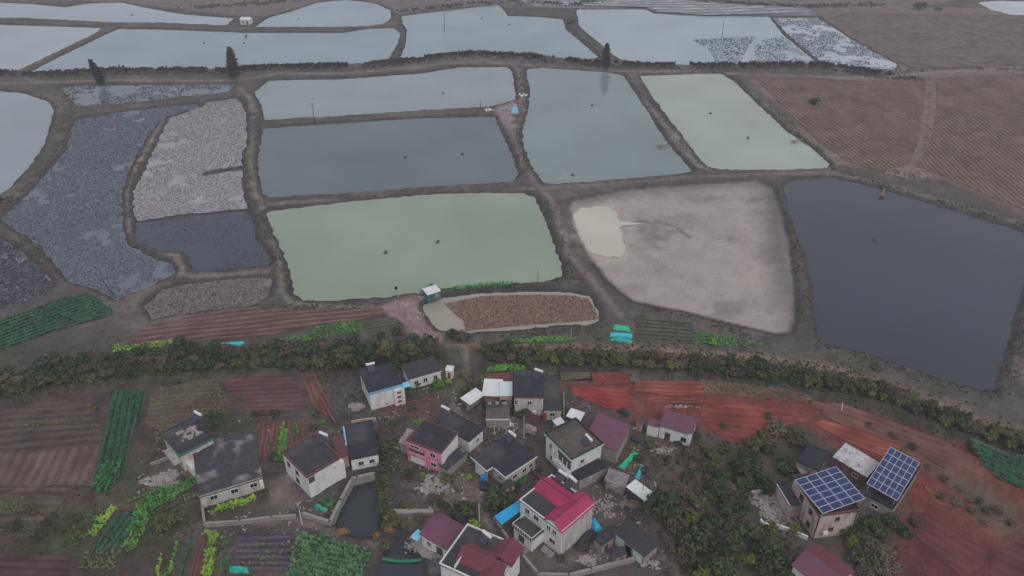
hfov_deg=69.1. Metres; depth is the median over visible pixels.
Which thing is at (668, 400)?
field
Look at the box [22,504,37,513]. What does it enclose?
bush
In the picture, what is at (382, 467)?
bush
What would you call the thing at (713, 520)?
bush
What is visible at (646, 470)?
bush
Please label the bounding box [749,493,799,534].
rubble pile
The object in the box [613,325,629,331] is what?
film tunnel
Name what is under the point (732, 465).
bush
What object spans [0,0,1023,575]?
ground
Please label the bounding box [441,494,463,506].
rubble pile
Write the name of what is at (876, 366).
bush
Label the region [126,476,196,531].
crop rows
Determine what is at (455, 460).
stone annex
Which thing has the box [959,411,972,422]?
bush
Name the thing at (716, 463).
bush
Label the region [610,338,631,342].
film tunnel
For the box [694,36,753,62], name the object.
dead lotus
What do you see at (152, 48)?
pond water
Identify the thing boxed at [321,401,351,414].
rubble pile
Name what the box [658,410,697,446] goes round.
sheet roof house
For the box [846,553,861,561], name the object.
bush
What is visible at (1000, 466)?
crop rows
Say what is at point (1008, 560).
field
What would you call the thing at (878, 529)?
bush
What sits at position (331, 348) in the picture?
bush
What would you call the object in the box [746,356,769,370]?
bush
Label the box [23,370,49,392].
bush
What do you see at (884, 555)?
bush
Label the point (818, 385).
bush
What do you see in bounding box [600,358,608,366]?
bush
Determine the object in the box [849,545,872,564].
bush
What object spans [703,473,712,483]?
bush
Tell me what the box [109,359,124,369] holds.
bush
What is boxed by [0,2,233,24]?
pond water
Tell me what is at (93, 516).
crop rows
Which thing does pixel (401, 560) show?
net boom
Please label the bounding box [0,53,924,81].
dike weeds
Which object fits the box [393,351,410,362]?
bush
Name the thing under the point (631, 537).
dark shed
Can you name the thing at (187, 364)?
bush
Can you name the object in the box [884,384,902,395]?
bush
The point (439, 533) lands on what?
gabled house
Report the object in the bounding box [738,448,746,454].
bush
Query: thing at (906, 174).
rubble pile
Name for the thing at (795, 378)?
bush
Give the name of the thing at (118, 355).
bush
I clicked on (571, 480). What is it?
water heater
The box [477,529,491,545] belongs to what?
water heater
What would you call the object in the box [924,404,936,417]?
bush
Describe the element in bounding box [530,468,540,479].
garden wall
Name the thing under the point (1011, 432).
bush
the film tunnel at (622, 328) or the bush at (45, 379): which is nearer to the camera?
the bush at (45, 379)
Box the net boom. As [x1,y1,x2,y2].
[381,557,421,562]
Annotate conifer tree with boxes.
[88,59,105,85]
[224,46,241,78]
[599,43,612,67]
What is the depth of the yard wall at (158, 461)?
157.43 m
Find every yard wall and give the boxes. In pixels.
[150,456,168,465]
[318,394,335,425]
[351,417,375,422]
[494,517,508,537]
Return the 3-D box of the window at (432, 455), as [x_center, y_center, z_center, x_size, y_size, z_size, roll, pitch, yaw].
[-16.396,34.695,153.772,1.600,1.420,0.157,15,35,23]
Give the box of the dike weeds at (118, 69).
[0,49,892,76]
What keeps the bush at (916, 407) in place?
on the ground at (710, 246)
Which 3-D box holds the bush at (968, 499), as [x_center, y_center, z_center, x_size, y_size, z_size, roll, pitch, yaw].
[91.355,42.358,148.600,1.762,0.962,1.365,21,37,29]
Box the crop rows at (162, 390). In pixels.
[145,379,228,425]
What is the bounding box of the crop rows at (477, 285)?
[443,280,518,290]
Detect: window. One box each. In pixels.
[209,494,218,501]
[230,488,239,494]
[249,482,258,488]
[358,461,364,466]
[369,458,375,464]
[409,444,419,450]
[430,452,435,459]
[430,461,436,468]
[524,507,529,516]
[533,513,538,523]
[546,524,550,532]
[548,536,555,546]
[798,493,803,503]
[805,519,809,529]
[808,508,812,517]
[851,473,857,479]
[869,502,878,510]
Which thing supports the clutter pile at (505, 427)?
on the ground at (710, 246)
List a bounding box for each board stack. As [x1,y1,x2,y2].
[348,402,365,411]
[524,423,536,435]
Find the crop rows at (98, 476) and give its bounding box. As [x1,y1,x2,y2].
[91,458,122,491]
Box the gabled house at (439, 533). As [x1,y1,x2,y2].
[411,512,464,556]
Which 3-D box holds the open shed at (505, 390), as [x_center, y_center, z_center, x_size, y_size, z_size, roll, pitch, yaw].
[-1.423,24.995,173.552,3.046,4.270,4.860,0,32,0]
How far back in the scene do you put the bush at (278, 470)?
154.82 m
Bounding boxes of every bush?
[0,366,14,376]
[0,372,10,382]
[5,382,23,394]
[6,517,21,530]
[10,375,23,381]
[12,364,29,374]
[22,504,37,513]
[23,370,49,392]
[28,527,46,541]
[30,353,52,369]
[30,371,56,388]
[39,366,57,375]
[39,516,53,526]
[43,350,65,366]
[54,369,73,382]
[57,360,77,372]
[67,513,81,522]
[75,351,94,364]
[75,362,90,372]
[85,373,95,381]
[89,404,97,411]
[90,356,108,370]
[94,351,112,357]
[98,368,114,376]
[109,349,126,360]
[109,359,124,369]
[118,364,140,377]
[122,351,143,364]
[125,345,147,361]
[137,355,152,362]
[144,346,161,359]
[148,517,171,532]
[152,361,165,371]
[154,504,184,525]
[155,354,168,361]
[163,346,173,355]
[164,360,182,374]
[168,336,196,352]
[170,347,186,361]
[176,473,187,481]
[181,359,196,370]
[188,355,198,361]
[194,357,214,371]
[199,345,220,360]
[202,409,222,426]
[206,340,220,350]
[214,362,224,368]
[219,342,233,352]
[219,350,234,362]
[230,358,244,366]
[236,348,251,360]
[240,340,254,348]
[242,358,260,369]
[247,347,266,358]
[252,337,268,347]
[258,488,269,498]
[261,354,276,366]
[266,348,278,355]
[269,338,285,347]
[269,409,279,416]
[273,466,283,473]
[274,359,295,368]
[277,342,298,356]
[288,339,298,345]
[295,346,315,355]
[295,358,310,369]
[301,340,314,347]
[309,423,318,429]
[310,348,325,356]
[310,352,326,368]
[312,410,320,417]
[317,493,333,507]
[318,338,333,349]
[324,356,340,368]
[328,344,339,354]
[332,339,347,346]
[337,527,349,534]
[339,361,358,367]
[343,333,359,345]
[357,352,374,364]
[364,339,375,346]
[371,531,380,539]
[373,479,389,492]
[374,336,390,348]
[374,429,381,437]
[374,460,389,472]
[375,352,394,363]
[375,498,394,513]
[377,331,385,338]
[378,449,393,463]
[378,490,387,501]
[379,436,399,451]
[381,511,399,527]
[381,541,391,550]
[382,508,395,519]
[384,525,394,532]
[390,325,403,334]
[390,343,404,353]
[390,419,398,425]
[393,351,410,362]
[397,337,405,344]
[397,518,409,527]
[399,501,412,509]
[404,468,414,478]
[405,387,417,396]
[406,332,420,345]
[406,401,417,409]
[408,355,423,361]
[413,512,424,522]
[415,351,424,357]
[420,333,438,345]
[421,344,434,352]
[424,349,439,358]
[427,493,441,504]
[433,378,444,386]
[438,500,450,508]
[439,472,456,483]
[444,378,451,382]
[447,328,458,336]
[450,503,465,522]
[454,329,472,341]
[459,384,475,395]
[460,500,480,518]
[466,373,482,386]
[468,518,480,527]
[480,341,492,351]
[482,498,499,510]
[483,432,491,438]
[484,349,492,356]
[484,485,512,509]
[487,351,499,361]
[492,342,506,351]
[499,339,517,354]
[506,353,516,359]
[511,408,533,418]
[512,481,521,492]
[517,352,531,365]
[523,346,532,353]
[532,350,548,361]
[534,342,545,352]
[536,466,543,472]
[549,355,559,364]
[557,554,566,562]
[558,348,571,357]
[562,353,574,365]
[567,18,577,23]
[569,348,579,357]
[570,355,583,365]
[584,355,598,366]
[588,343,608,356]
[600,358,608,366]
[608,350,617,356]
[608,356,617,364]
[615,354,626,363]
[616,351,626,358]
[632,359,643,366]
[633,348,643,357]
[633,454,644,461]
[640,465,651,473]
[643,349,657,360]
[644,359,656,368]
[646,439,655,450]
[654,349,664,359]
[662,474,672,482]
[662,512,689,535]
[664,360,679,369]
[665,352,677,360]
[665,455,672,461]
[669,546,675,552]
[671,506,684,515]
[677,360,688,368]
[677,532,703,555]
[677,552,686,563]
[678,353,689,362]
[679,489,694,499]
[679,523,712,551]
[681,445,701,461]
[681,467,698,482]
[681,547,704,565]
[681,563,691,573]
[682,509,698,527]
[683,507,698,519]
[686,360,704,375]
[686,494,710,507]
[690,352,702,364]
[692,430,701,437]
[693,564,710,575]
[698,512,721,529]
[699,462,713,472]
[701,554,717,570]
[702,483,720,503]
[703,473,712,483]
[704,447,719,458]
[706,458,720,468]
[708,337,716,344]
[709,361,729,374]
[709,544,724,556]
[710,556,739,575]
[713,469,731,487]
[714,359,725,364]
[717,440,733,453]
[717,501,734,516]
[719,421,728,428]
[722,550,735,559]
[723,353,737,367]
[724,515,751,534]
[727,365,743,377]
[727,480,738,493]
[728,458,747,474]
[728,553,745,567]
[729,546,744,555]
[732,500,750,516]
[733,510,750,523]
[736,364,754,378]
[736,475,753,488]
[737,357,747,366]
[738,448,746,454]
[740,448,760,464]
[741,552,757,564]
[743,434,763,450]
[743,491,753,498]
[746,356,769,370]
[747,464,767,479]
[747,526,762,540]
[749,539,775,562]
[752,476,776,496]
[753,370,767,377]
[754,560,773,575]
[756,429,771,438]
[756,523,778,540]
[757,361,775,370]
[759,369,780,382]
[760,438,770,449]
[760,550,783,566]
[763,444,776,453]
[764,411,772,418]
[764,417,789,436]
[766,520,778,529]
[771,548,790,565]
[772,554,795,575]
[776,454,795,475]
[781,426,796,436]
[781,538,792,545]
[787,373,803,385]
[787,522,802,534]
[788,431,811,448]
[789,364,801,372]
[801,368,815,375]
[801,372,822,387]
[807,97,821,104]
[814,369,822,376]
[815,383,822,388]
[823,377,840,386]
[836,371,850,382]
[839,524,860,537]
[840,382,855,391]
[845,534,861,548]
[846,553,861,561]
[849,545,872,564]
[855,378,878,396]
[855,517,870,533]
[855,562,876,575]
[858,547,882,567]
[860,536,886,552]
[867,513,880,524]
[870,523,891,539]
[871,361,884,370]
[872,561,893,575]
[874,379,891,390]
[874,545,897,563]
[876,392,888,400]
[883,511,901,527]
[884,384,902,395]
[888,431,896,436]
[889,395,905,405]
[890,561,902,573]
[895,522,914,539]
[903,396,920,408]
[904,402,924,413]
[907,389,920,403]
[908,442,917,449]
[909,516,924,527]
[913,2,926,9]
[919,398,941,409]
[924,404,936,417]
[925,463,931,469]
[936,492,947,499]
[937,413,953,426]
[940,474,948,482]
[942,405,959,418]
[949,496,964,506]
[952,419,971,428]
[954,415,975,431]
[955,485,965,491]
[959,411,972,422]
[965,497,973,501]
[968,506,976,514]
[971,423,986,433]
[973,419,983,427]
[973,497,984,503]
[979,517,989,526]
[982,433,997,440]
[982,506,991,513]
[989,422,1005,436]
[989,505,1000,513]
[996,504,1007,514]
[1002,426,1023,445]
[1004,440,1017,449]
[1006,519,1017,526]
[1015,432,1023,445]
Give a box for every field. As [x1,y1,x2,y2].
[0,400,102,453]
[0,445,101,485]
[0,495,64,526]
[0,554,72,575]
[91,512,131,551]
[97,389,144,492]
[131,307,384,342]
[144,379,229,430]
[189,533,206,575]
[220,374,306,415]
[232,531,291,570]
[257,417,308,461]
[300,372,331,416]
[364,318,401,337]
[448,295,597,330]
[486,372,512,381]
[560,372,589,380]
[572,387,633,409]
[592,372,628,385]
[633,381,704,395]
[634,316,693,342]
[641,397,712,403]
[699,379,812,402]
[700,403,807,443]
[752,75,926,169]
[811,402,952,468]
[813,420,901,455]
[824,12,1023,69]
[910,512,988,575]
[919,74,1023,209]
[922,483,972,508]
[990,536,1023,575]
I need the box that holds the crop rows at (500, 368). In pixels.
[486,364,525,372]
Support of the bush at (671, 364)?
on the ground at (710, 246)
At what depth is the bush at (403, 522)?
142.86 m
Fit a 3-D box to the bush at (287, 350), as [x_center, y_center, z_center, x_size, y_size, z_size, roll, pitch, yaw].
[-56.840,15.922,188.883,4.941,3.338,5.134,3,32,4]
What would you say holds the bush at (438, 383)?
on the ground at (710, 246)
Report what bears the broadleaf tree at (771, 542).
on the ground at (710, 246)
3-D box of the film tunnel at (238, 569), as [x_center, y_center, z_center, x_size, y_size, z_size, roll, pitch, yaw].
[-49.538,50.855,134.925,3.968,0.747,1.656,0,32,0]
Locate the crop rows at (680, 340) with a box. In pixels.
[635,315,692,341]
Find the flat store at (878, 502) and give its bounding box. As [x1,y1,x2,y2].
[857,459,920,518]
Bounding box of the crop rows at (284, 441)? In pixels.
[274,421,288,461]
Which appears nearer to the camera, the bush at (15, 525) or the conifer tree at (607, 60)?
the bush at (15, 525)
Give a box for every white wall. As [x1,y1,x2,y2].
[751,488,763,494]
[760,519,807,539]
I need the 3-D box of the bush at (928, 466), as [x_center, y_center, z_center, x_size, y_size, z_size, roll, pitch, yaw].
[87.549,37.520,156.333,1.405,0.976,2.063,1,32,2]
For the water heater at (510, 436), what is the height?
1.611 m
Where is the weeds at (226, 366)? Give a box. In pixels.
[0,326,1022,575]
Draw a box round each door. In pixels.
[411,455,424,465]
[436,546,442,555]
[518,534,523,543]
[625,545,630,555]
[664,432,669,440]
[842,467,848,476]
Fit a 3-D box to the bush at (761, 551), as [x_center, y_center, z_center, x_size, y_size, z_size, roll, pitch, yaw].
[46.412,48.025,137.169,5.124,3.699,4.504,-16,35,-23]
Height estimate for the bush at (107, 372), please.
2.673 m
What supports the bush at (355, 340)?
on the ground at (710, 246)
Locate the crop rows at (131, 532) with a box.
[120,512,151,551]
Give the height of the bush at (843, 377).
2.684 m
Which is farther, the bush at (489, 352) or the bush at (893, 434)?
the bush at (489, 352)
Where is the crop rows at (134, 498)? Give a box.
[121,484,168,503]
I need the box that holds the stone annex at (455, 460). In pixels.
[439,447,467,474]
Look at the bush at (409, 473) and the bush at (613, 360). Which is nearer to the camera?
the bush at (409, 473)
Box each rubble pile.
[138,468,179,489]
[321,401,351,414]
[404,537,421,553]
[413,311,423,328]
[413,397,435,402]
[414,473,455,496]
[441,494,463,506]
[573,403,589,410]
[592,494,620,518]
[640,559,661,570]
[646,549,667,568]
[650,446,677,454]
[664,404,703,408]
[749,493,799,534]
[757,497,777,521]
[825,154,849,158]
[881,171,930,179]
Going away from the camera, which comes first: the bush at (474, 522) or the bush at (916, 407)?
the bush at (474, 522)
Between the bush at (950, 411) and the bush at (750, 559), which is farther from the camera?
the bush at (950, 411)
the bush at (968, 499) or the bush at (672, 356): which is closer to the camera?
the bush at (968, 499)
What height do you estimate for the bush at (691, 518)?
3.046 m
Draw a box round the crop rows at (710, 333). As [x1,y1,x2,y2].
[695,331,761,346]
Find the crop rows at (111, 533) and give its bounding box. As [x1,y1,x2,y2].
[93,512,128,550]
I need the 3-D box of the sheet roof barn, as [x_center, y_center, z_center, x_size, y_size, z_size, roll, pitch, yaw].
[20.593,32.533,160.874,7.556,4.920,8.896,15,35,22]
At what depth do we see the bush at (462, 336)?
194.23 m
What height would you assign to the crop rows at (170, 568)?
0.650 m
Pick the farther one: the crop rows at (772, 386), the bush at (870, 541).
the crop rows at (772, 386)
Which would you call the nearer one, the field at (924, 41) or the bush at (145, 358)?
the bush at (145, 358)
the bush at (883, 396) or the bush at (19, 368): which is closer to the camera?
the bush at (883, 396)
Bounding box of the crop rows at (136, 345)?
[112,340,172,351]
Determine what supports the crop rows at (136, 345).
on the ground at (710, 246)
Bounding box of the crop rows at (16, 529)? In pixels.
[0,521,36,532]
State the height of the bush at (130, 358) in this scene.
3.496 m
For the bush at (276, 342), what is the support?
on the ground at (710, 246)
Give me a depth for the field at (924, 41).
471.77 m
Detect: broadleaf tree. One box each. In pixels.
[331,345,356,369]
[351,341,376,366]
[373,337,395,356]
[400,340,417,361]
[642,485,679,522]
[699,520,713,535]
[711,478,731,501]
[721,530,745,550]
[733,458,751,476]
[759,534,783,556]
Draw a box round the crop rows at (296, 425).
[294,418,299,437]
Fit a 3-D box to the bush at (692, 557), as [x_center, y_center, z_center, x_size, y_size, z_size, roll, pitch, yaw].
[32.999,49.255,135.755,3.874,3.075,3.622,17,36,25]
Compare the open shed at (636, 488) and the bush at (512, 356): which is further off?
the bush at (512, 356)
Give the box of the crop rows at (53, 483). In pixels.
[42,476,85,484]
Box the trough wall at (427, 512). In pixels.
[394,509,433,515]
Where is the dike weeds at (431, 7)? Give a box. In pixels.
[0,0,885,203]
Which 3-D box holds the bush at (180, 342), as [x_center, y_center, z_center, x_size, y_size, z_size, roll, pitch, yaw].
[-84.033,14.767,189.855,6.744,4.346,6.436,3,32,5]
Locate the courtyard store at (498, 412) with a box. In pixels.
[486,401,509,426]
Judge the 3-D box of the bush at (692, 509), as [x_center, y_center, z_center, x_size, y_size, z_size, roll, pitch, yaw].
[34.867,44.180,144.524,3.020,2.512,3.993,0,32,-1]
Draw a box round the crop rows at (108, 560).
[78,549,121,569]
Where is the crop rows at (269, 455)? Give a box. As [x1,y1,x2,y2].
[268,442,276,461]
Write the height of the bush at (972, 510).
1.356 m
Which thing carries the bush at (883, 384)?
on the ground at (710, 246)
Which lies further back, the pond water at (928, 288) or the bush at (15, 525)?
the pond water at (928, 288)
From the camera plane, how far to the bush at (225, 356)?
186.67 m
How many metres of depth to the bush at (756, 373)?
181.11 m
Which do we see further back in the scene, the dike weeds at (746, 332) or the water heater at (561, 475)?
the dike weeds at (746, 332)
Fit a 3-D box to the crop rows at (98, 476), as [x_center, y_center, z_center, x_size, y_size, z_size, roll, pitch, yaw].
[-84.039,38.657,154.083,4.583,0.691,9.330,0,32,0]
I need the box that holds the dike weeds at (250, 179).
[0,11,818,326]
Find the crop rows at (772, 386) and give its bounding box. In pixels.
[703,377,815,400]
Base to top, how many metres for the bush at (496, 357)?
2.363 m
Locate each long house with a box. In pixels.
[193,429,264,507]
[401,356,441,387]
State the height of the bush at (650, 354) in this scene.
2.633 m
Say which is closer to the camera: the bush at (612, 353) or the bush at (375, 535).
the bush at (375, 535)
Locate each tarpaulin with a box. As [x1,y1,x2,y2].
[511,106,518,112]
[573,528,596,553]
[591,518,601,531]
[616,407,629,417]
[630,436,642,445]
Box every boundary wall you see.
[200,499,296,527]
[522,554,635,575]
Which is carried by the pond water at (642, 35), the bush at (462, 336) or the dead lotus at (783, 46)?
the dead lotus at (783, 46)
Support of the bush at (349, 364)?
on the ground at (710, 246)
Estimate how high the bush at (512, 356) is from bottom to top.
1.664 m
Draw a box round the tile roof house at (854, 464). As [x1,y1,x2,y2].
[831,443,878,485]
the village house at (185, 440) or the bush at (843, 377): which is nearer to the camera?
the village house at (185, 440)
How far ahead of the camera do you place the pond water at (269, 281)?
214.72 m
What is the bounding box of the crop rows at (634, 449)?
[628,439,644,453]
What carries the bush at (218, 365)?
on the ground at (710, 246)
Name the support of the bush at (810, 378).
on the ground at (710, 246)
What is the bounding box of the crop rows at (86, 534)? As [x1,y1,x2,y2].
[83,509,105,537]
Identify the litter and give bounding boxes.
[137,416,333,559]
[324,376,656,566]
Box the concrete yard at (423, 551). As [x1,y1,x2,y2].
[413,538,433,559]
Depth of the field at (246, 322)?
201.63 m
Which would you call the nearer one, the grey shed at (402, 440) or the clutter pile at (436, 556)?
the clutter pile at (436, 556)
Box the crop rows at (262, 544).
[237,542,288,566]
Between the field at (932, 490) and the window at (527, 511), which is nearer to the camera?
the window at (527, 511)
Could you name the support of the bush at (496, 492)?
on the ground at (710, 246)
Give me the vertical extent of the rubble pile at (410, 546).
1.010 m
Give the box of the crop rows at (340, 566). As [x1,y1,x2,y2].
[286,531,371,575]
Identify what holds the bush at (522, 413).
on the ground at (710, 246)
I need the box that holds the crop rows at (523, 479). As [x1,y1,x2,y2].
[518,475,528,483]
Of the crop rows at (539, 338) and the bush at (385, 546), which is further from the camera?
the crop rows at (539, 338)
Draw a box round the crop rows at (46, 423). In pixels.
[2,418,96,427]
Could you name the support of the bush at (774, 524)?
on the ground at (710, 246)
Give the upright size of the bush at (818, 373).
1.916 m
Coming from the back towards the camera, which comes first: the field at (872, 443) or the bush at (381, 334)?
the bush at (381, 334)
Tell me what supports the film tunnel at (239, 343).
on the ground at (710, 246)
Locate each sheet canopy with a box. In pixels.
[495,500,519,528]
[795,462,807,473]
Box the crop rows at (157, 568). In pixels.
[155,553,162,575]
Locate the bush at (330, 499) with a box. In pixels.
[317,493,333,507]
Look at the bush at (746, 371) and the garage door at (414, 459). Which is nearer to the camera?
the garage door at (414, 459)
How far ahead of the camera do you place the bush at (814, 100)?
356.87 m
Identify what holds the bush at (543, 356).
on the ground at (710, 246)
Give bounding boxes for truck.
[480,474,487,490]
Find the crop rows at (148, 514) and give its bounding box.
[134,512,153,534]
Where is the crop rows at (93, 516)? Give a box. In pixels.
[70,508,100,544]
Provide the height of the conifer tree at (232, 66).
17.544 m
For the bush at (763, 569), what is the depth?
133.33 m
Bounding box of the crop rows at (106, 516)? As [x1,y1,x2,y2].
[89,505,117,536]
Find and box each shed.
[398,428,413,453]
[445,365,453,378]
[460,388,483,414]
[482,379,502,405]
[499,381,511,407]
[501,479,514,496]
[552,417,564,427]
[566,408,584,422]
[594,529,613,553]
[604,468,629,494]
[612,518,659,565]
[612,546,627,560]
[626,479,651,508]
[636,416,647,430]
[797,443,828,473]
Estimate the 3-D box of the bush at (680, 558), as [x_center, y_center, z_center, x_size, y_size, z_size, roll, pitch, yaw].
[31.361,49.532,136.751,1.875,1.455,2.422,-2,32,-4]
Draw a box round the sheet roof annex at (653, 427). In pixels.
[646,417,659,436]
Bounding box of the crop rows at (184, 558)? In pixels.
[177,539,191,575]
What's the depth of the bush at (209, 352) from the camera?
186.84 m
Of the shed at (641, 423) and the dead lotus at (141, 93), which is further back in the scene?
the dead lotus at (141, 93)
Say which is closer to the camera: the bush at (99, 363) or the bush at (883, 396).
the bush at (883, 396)
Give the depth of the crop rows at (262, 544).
137.22 m
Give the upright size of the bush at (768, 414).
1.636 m
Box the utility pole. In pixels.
[293,506,303,524]
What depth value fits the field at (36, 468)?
156.39 m
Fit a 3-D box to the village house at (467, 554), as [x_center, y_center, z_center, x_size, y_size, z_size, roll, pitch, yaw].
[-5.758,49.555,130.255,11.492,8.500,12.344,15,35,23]
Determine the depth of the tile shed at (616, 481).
150.27 m
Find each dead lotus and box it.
[0,240,52,309]
[4,104,197,297]
[61,84,233,105]
[134,98,246,218]
[138,212,269,269]
[145,277,269,317]
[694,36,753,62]
[754,36,810,61]
[774,17,894,69]
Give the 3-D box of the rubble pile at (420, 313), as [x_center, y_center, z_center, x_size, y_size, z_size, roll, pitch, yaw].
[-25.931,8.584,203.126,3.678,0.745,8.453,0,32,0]
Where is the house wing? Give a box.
[572,458,606,489]
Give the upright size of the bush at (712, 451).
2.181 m
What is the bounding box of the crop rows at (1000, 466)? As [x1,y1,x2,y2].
[970,440,1023,486]
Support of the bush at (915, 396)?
on the ground at (710, 246)
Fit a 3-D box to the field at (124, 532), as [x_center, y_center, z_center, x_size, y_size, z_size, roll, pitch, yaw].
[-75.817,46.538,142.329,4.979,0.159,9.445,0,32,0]
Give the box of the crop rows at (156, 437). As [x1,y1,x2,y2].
[150,430,163,451]
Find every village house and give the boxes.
[160,417,213,476]
[281,432,346,497]
[343,420,378,469]
[359,362,411,409]
[406,420,458,471]
[437,411,483,451]
[439,523,523,575]
[470,435,536,483]
[512,474,594,558]
[514,371,543,417]
[543,377,561,419]
[544,417,603,478]
[774,472,861,538]
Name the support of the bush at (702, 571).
on the ground at (710, 246)
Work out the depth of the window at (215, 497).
147.11 m
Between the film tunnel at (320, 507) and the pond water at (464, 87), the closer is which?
the film tunnel at (320, 507)
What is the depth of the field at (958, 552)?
139.63 m
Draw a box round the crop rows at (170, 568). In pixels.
[161,541,178,575]
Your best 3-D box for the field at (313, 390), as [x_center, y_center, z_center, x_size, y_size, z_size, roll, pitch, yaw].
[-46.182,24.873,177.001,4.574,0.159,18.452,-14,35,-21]
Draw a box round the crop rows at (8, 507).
[0,496,23,512]
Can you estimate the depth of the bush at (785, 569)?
133.51 m
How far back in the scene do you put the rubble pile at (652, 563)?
135.70 m
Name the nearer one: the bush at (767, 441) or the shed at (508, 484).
the shed at (508, 484)
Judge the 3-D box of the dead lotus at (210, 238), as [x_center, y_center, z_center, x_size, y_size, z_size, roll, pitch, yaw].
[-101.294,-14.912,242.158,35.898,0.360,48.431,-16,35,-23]
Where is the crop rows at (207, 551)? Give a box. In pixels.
[200,529,219,575]
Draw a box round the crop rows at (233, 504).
[208,493,255,512]
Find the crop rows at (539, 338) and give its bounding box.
[511,335,576,341]
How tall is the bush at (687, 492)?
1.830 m
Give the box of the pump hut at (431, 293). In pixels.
[422,285,440,302]
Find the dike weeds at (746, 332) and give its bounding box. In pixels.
[268,66,1023,437]
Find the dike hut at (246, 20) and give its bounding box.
[240,17,252,24]
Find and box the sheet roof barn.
[589,413,630,463]
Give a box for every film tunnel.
[220,341,249,345]
[229,566,248,573]
[314,503,327,512]
[610,332,632,337]
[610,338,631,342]
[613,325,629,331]
[619,451,638,468]
[635,465,643,479]
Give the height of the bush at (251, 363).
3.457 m
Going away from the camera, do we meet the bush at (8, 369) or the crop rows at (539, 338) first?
the bush at (8, 369)
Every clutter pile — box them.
[325,428,342,434]
[391,437,400,450]
[398,514,425,519]
[433,552,442,562]
[488,418,518,432]
[590,541,596,553]
[618,498,641,509]
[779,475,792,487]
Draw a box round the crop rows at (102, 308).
[0,292,111,346]
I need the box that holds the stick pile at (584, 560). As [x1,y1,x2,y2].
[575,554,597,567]
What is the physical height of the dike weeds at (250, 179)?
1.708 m
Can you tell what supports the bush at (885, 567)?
on the ground at (710, 246)
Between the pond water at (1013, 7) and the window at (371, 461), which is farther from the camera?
the pond water at (1013, 7)
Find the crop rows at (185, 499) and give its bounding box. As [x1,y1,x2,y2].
[155,492,198,512]
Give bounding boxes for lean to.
[332,434,349,465]
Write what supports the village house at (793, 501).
on the ground at (710, 246)
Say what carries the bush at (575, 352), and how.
on the ground at (710, 246)
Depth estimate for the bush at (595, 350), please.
187.76 m
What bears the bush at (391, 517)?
on the ground at (710, 246)
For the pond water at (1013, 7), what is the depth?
554.06 m
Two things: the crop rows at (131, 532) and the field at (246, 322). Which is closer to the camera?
the crop rows at (131, 532)
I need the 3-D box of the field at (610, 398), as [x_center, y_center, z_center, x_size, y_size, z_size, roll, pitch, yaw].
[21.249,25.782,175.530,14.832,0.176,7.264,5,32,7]
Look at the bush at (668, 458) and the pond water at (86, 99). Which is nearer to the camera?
the bush at (668, 458)
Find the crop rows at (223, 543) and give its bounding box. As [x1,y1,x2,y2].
[219,531,226,559]
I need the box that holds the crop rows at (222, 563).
[217,537,231,571]
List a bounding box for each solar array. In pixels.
[795,466,864,516]
[867,447,919,503]
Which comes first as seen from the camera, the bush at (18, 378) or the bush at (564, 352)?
the bush at (18, 378)
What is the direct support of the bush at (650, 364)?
on the ground at (710, 246)
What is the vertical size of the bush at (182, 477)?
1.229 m
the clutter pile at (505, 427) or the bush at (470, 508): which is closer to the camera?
the bush at (470, 508)
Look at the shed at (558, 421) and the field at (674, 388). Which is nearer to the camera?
the shed at (558, 421)
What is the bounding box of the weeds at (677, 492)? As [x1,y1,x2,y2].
[306,371,918,575]
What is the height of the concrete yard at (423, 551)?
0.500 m
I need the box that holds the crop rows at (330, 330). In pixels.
[268,320,364,341]
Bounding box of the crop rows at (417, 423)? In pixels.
[412,418,427,424]
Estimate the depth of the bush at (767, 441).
161.00 m
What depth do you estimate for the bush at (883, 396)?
174.51 m
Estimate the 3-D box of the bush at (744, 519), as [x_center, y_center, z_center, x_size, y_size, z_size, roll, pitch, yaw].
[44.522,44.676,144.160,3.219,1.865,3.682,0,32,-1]
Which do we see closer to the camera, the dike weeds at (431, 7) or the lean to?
the lean to
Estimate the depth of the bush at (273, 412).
169.54 m
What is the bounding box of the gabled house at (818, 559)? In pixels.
[791,543,854,575]
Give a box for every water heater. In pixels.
[190,410,201,422]
[316,431,327,443]
[366,362,374,371]
[438,405,449,416]
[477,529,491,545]
[504,430,516,442]
[532,368,542,378]
[554,469,567,483]
[564,474,577,488]
[580,433,592,446]
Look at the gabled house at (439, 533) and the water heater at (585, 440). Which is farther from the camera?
the water heater at (585, 440)
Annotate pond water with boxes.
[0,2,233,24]
[0,25,100,70]
[0,91,53,193]
[0,240,52,310]
[2,104,197,299]
[32,28,399,71]
[60,84,233,105]
[132,99,246,220]
[135,212,271,270]
[144,278,272,318]
[255,67,515,119]
[256,0,390,26]
[257,116,518,196]
[267,193,561,300]
[335,481,383,537]
[372,542,423,575]
[400,5,597,58]
[423,292,598,332]
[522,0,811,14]
[522,68,690,183]
[573,206,642,257]
[577,9,813,64]
[640,74,828,169]
[773,17,896,69]
[783,177,1023,390]
[978,1,1023,14]
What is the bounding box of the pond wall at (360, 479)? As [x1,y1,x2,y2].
[301,472,374,525]
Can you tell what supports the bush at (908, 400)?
on the ground at (710, 246)

